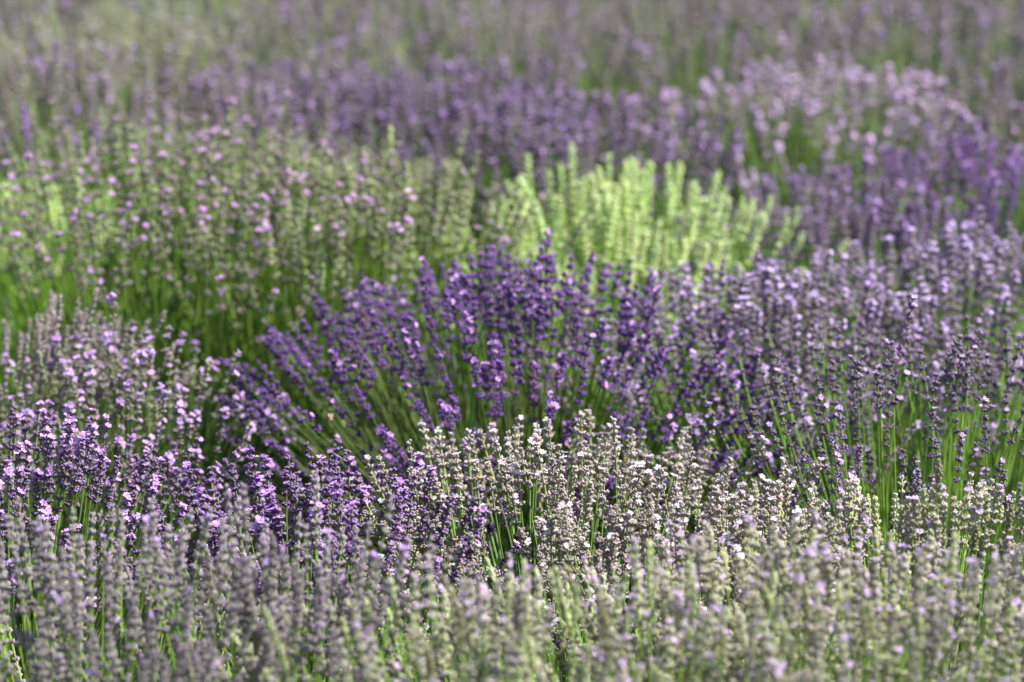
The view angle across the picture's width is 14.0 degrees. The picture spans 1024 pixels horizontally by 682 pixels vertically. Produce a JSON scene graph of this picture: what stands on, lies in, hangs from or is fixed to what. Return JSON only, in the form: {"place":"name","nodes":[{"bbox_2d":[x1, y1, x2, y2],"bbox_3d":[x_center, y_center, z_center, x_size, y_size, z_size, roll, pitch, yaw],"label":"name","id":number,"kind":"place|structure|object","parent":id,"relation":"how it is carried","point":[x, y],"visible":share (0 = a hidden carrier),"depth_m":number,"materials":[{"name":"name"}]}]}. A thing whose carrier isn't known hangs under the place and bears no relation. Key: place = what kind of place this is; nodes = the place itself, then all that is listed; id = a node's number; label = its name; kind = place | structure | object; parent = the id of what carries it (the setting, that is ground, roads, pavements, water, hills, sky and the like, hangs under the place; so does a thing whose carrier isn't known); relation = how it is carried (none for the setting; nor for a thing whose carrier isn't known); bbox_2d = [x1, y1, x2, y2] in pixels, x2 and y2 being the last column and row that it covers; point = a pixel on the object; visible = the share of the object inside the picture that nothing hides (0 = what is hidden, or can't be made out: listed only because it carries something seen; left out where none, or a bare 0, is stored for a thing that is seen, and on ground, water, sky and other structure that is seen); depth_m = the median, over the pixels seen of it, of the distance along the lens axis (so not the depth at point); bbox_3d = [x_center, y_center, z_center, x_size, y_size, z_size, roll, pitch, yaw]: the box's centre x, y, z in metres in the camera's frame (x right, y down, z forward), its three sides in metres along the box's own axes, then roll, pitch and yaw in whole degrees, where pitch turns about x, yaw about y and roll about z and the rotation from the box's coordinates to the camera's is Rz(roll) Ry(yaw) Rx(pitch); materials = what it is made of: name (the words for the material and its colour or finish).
{"place":"outdoors","nodes":[
{"label":"outdoors","id":0,"kind":"place"},
{"bbox_2d":[0,0,1023,681],"bbox_3d":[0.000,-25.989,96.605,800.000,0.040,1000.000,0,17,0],"label":"ground","id":1,"kind":"structure","parent":0,"point":[278,2],"depth_m":12.75,"materials":[{"name":"soil"}]},
{"bbox_2d":[0,102,99,354],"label":"lavender bush","id":2,"kind":"object","parent":1,"relation":"on","point":[25,132],"visible":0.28,"depth_m":9.53,"materials":[{"name":"green plant"}]},
{"bbox_2d":[0,177,187,434],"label":"lavender bush","id":3,"kind":"object","parent":1,"relation":"on","point":[41,277],"visible":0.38,"depth_m":9.12,"materials":[{"name":"green plant"}]},
{"bbox_2d":[0,0,192,226],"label":"lavender bush","id":4,"kind":"object","parent":1,"relation":"on","point":[16,5],"visible":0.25,"depth_m":10.70,"materials":[{"name":"green plant"}]},
{"bbox_2d":[0,288,210,583],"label":"lavender bush","id":5,"kind":"object","parent":1,"relation":"on","point":[45,348],"visible":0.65,"depth_m":8.07,"materials":[{"name":"purple plant"}]},
{"bbox_2d":[0,0,222,144],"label":"lavender bush","id":6,"kind":"object","parent":1,"relation":"on","point":[48,7],"visible":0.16,"depth_m":11.60,"materials":[{"name":"green plant"}]},
{"bbox_2d":[0,0,312,272],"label":"lavender bush","id":7,"kind":"object","parent":1,"relation":"on","point":[103,28],"visible":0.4,"depth_m":10.37,"materials":[{"name":"green plant"}]},
{"bbox_2d":[0,292,338,646],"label":"lavender bush","id":8,"kind":"object","parent":1,"relation":"on","point":[110,353],"visible":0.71,"depth_m":7.87,"materials":[{"name":"purple plant"}]},
{"bbox_2d":[0,399,349,681],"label":"lavender bush","id":9,"kind":"object","parent":1,"relation":"on","point":[88,434],"visible":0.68,"depth_m":7.32,"materials":[{"name":"purple plant"}]},
{"bbox_2d":[168,479,185,677],"bbox_3d":[-0.544,0.525,6.870,0.036,0.653,0.005,-12,20,-34],"label":"grass blade","id":10,"kind":"object","parent":1,"relation":"on","point":[173,542],"depth_m":6.80,"materials":[{"name":"green plant"}]},
{"bbox_2d":[0,17,403,329],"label":"lavender bush","id":11,"kind":"object","parent":1,"relation":"on","point":[40,68],"visible":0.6,"depth_m":9.93,"materials":[{"name":"green plant"}]},
{"bbox_2d":[0,495,450,681],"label":"lavender bush","id":12,"kind":"object","parent":1,"relation":"on","point":[64,607],"visible":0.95,"depth_m":6.41,"materials":[{"name":"purple plant"}]},
{"bbox_2d":[72,0,435,140],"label":"lavender bush","id":13,"kind":"object","parent":1,"relation":"on","point":[181,5],"visible":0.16,"depth_m":11.56,"materials":[{"name":"purple plant"}]},
{"bbox_2d":[0,91,533,497],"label":"lavender bush","id":14,"kind":"object","parent":1,"relation":"on","point":[203,153],"visible":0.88,"depth_m":8.64,"materials":[{"name":"green plant"}]},
{"bbox_2d":[61,43,473,333],"bbox_3d":[-0.600,-0.373,9.870,0.906,0.655,0.893,9,19,27],"label":"lavender bush","id":15,"kind":"object","parent":1,"relation":"on","point":[209,104],"visible":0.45,"depth_m":9.83,"materials":[{"name":"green plant"}]},
{"bbox_2d":[120,41,504,293],"bbox_3d":[-0.467,-0.424,10.170,0.974,0.580,0.905,0,17,0],"label":"lavender bush","id":16,"kind":"object","parent":1,"relation":"on","point":[303,85],"visible":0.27,"depth_m":10.12,"materials":[{"name":"purple plant"}]},
{"bbox_2d":[131,0,497,223],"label":"lavender bush","id":17,"kind":"object","parent":1,"relation":"on","point":[289,18],"visible":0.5,"depth_m":10.71,"materials":[{"name":"purple plant"}]},
{"bbox_2d":[0,468,630,681],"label":"lavender bush","id":18,"kind":"object","parent":1,"relation":"on","point":[355,591],"visible":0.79,"depth_m":6.42,"materials":[{"name":"purple plant"}]},
{"bbox_2d":[110,439,568,681],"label":"lavender bush","id":19,"kind":"object","parent":1,"relation":"on","point":[334,491],"visible":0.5,"depth_m":7.07,"materials":[{"name":"leaf"},{"name":"petal"},{"name":"plant stem"}]},
{"bbox_2d":[116,125,585,496],"bbox_3d":[-0.328,-0.081,8.742,0.960,0.742,1.037,0,17,0],"label":"lavender bush","id":20,"kind":"object","parent":1,"relation":"on","point":[409,199],"visible":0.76,"depth_m":8.65,"materials":[{"name":"leaf"},{"name":"petal"},{"name":"plant stem"}]},
{"bbox_2d":[421,120,428,442],"bbox_3d":[-0.182,-0.100,8.749,0.005,0.773,0.024,9,19,28],"label":"dry straw","id":21,"kind":"object","parent":1,"relation":"on","point":[426,349],"visible":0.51,"depth_m":8.72,"materials":[{"name":"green plant"}]},
{"bbox_2d":[210,37,672,337],"bbox_3d":[-0.132,-0.393,9.975,1.089,0.634,1.030,-15,22,-40],"label":"lavender bush","id":22,"kind":"object","parent":1,"relation":"on","point":[466,94],"visible":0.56,"depth_m":9.83,"materials":[{"name":"purple plant"}]},
{"bbox_2d":[263,0,649,145],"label":"lavender bush","id":23,"kind":"object","parent":1,"relation":"on","point":[377,61],"visible":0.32,"depth_m":11.56,"materials":[{"name":"purple plant"}]},
{"bbox_2d":[448,261,464,431],"bbox_3d":[-0.109,0.120,8.342,0.034,0.585,0.012,-15,22,-40],"label":"grass blade","id":24,"kind":"object","parent":1,"relation":"on","point":[462,394],"depth_m":8.34,"materials":[{"name":"green plant"}]},
{"bbox_2d":[453,311,482,554],"bbox_3d":[-0.097,0.235,7.860,0.090,0.640,0.005,4,17,12],"label":"grass blade","id":25,"kind":"object","parent":1,"relation":"on","point":[471,417],"depth_m":7.82,"materials":[{"name":"green plant"}]},
{"bbox_2d":[203,552,781,681],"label":"lavender bush","id":26,"kind":"object","parent":1,"relation":"on","point":[467,596],"visible":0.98,"depth_m":6.22,"materials":[{"name":"green plant"}]},
{"bbox_2d":[140,228,874,619],"bbox_3d":[0.017,0.127,8.112,1.459,0.711,1.401,0,17,0],"label":"lavender bush","id":27,"kind":"object","parent":1,"relation":"on","point":[470,306],"visible":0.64,"depth_m":7.99,"materials":[{"name":"leaf"},{"name":"petal"},{"name":"plant stem"}]},
{"bbox_2d":[326,413,333,422],"bbox_3d":[-0.336,0.143,7.696,0.013,0.013,0.019,3,49,-27],"label":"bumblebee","id":28,"kind":"object","parent":27,"relation":"attached to","point":[330,416],"visible":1,"depth_m":7.69,"materials":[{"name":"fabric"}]},
{"bbox_2d":[299,0,743,232],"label":"lavender bush","id":29,"kind":"object","parent":1,"relation":"on","point":[505,40],"visible":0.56,"depth_m":10.72,"materials":[{"name":"purple plant"}]},
{"bbox_2d":[530,156,538,254],"bbox_3d":[0.060,-0.110,9.059,0.047,0.614,0.002,-8,18,-25],"label":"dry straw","id":30,"kind":"object","parent":1,"relation":"on","point":[535,217],"visible":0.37,"depth_m":9.01,"materials":[{"name":"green plant"}]},
{"bbox_2d":[236,409,870,681],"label":"lavender bush","id":31,"kind":"object","parent":1,"relation":"on","point":[556,480],"visible":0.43,"depth_m":7.26,"materials":[{"name":"petal"},{"name":"leaf"},{"name":"plant stem"}]},
{"bbox_2d":[380,76,842,364],"bbox_3d":[0.242,-0.285,9.588,1.064,0.648,0.940,0,17,0],"label":"lavender bush","id":32,"kind":"object","parent":1,"relation":"on","point":[556,141],"visible":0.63,"depth_m":9.54,"materials":[{"name":"purple plant"}]},
{"bbox_2d":[376,143,865,475],"bbox_3d":[0.199,-0.083,8.970,1.017,0.616,0.997,13,21,38],"label":"lavender bush","id":33,"kind":"object","parent":1,"relation":"on","point":[609,213],"visible":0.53,"depth_m":8.88,"materials":[{"name":"leaf"},{"name":"petal"},{"name":"plant stem"}]},
{"bbox_2d":[361,538,983,681],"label":"lavender bush","id":34,"kind":"object","parent":1,"relation":"on","point":[705,620],"visible":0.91,"depth_m":6.26,"materials":[{"name":"green plant"}]},
{"bbox_2d":[494,0,875,158],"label":"lavender bush","id":35,"kind":"object","parent":1,"relation":"on","point":[657,27],"visible":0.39,"depth_m":11.52,"materials":[{"name":"purple plant"}]},
{"bbox_2d":[501,0,897,227],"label":"lavender bush","id":36,"kind":"object","parent":1,"relation":"on","point":[770,24],"visible":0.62,"depth_m":10.73,"materials":[{"name":"purple plant"}]},
{"bbox_2d":[486,457,992,681],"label":"lavender bush","id":37,"kind":"object","parent":1,"relation":"on","point":[678,511],"visible":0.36,"depth_m":7.01,"materials":[{"name":"white plant"}]},
{"bbox_2d":[470,249,1023,565],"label":"lavender bush","id":38,"kind":"object","parent":1,"relation":"on","point":[790,304],"visible":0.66,"depth_m":8.13,"materials":[{"name":"purple plant"}]},
{"bbox_2d":[520,507,1023,681],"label":"lavender bush","id":39,"kind":"object","parent":1,"relation":"on","point":[823,570],"visible":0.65,"depth_m":6.42,"materials":[{"name":"green plant"}]},
{"bbox_2d":[577,34,1023,336],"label":"lavender bush","id":40,"kind":"object","parent":1,"relation":"on","point":[760,87],"visible":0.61,"depth_m":9.86,"materials":[{"name":"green plant"}]},
{"bbox_2d":[622,528,1023,681],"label":"lavender bush","id":41,"kind":"object","parent":1,"relation":"on","point":[917,652],"visible":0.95,"depth_m":6.19,"materials":[{"name":"green plant"}]},
{"bbox_2d":[628,291,1023,680],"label":"lavender bush","id":42,"kind":"object","parent":1,"relation":"on","point":[968,376],"visible":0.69,"depth_m":7.63,"materials":[{"name":"purple plant"}]},
{"bbox_2d":[633,459,1023,681],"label":"lavender bush","id":43,"kind":"object","parent":1,"relation":"on","point":[973,508],"visible":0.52,"depth_m":6.90,"materials":[{"name":"green plant"}]},
{"bbox_2d":[641,156,1023,444],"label":"lavender bush","id":44,"kind":"object","parent":1,"relation":"on","point":[868,214],"visible":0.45,"depth_m":9.06,"materials":[{"name":"purple plant"}]},
{"bbox_2d":[683,0,1023,158],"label":"lavender bush","id":45,"kind":"object","parent":1,"relation":"on","point":[849,25],"visible":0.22,"depth_m":11.53,"materials":[{"name":"purple plant"}]},
{"bbox_2d":[714,0,1023,232],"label":"lavender bush","id":46,"kind":"object","parent":1,"relation":"on","point":[924,31],"visible":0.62,"depth_m":10.79,"materials":[{"name":"purple plant"}]},
{"bbox_2d":[724,205,1023,561],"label":"lavender bush","id":47,"kind":"object","parent":1,"relation":"on","point":[951,271],"visible":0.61,"depth_m":8.41,"materials":[{"name":"purple plant"}]},
{"bbox_2d":[753,112,1023,403],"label":"lavender bush","id":48,"kind":"object","parent":1,"relation":"on","point":[968,172],"visible":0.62,"depth_m":9.32,"materials":[{"name":"purple plant"}]},
{"bbox_2d":[777,49,1023,315],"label":"lavender bush","id":49,"kind":"object","parent":1,"relation":"on","point":[1003,105],"visible":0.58,"depth_m":9.96,"materials":[{"name":"purple plant"}]},
{"bbox_2d":[826,0,1023,148],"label":"lavender bush","id":50,"kind":"object","parent":1,"relation":"on","point":[1008,5],"visible":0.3,"depth_m":11.56,"materials":[{"name":"purple plant"}]},
{"bbox_2d":[1007,178,1018,375],"bbox_3d":[1.110,-0.114,9.215,0.057,0.532,0.004,-7,18,-21],"label":"grass blade","id":51,"kind":"object","parent":1,"relation":"on","point":[1015,305],"depth_m":9.22,"materials":[{"name":"green plant"}]},
{"bbox_2d":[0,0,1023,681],"bbox_3d":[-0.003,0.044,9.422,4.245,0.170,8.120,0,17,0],"label":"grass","id":52,"kind":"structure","parent":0,"point":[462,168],"depth_m":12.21,"materials":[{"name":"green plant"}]}
]}

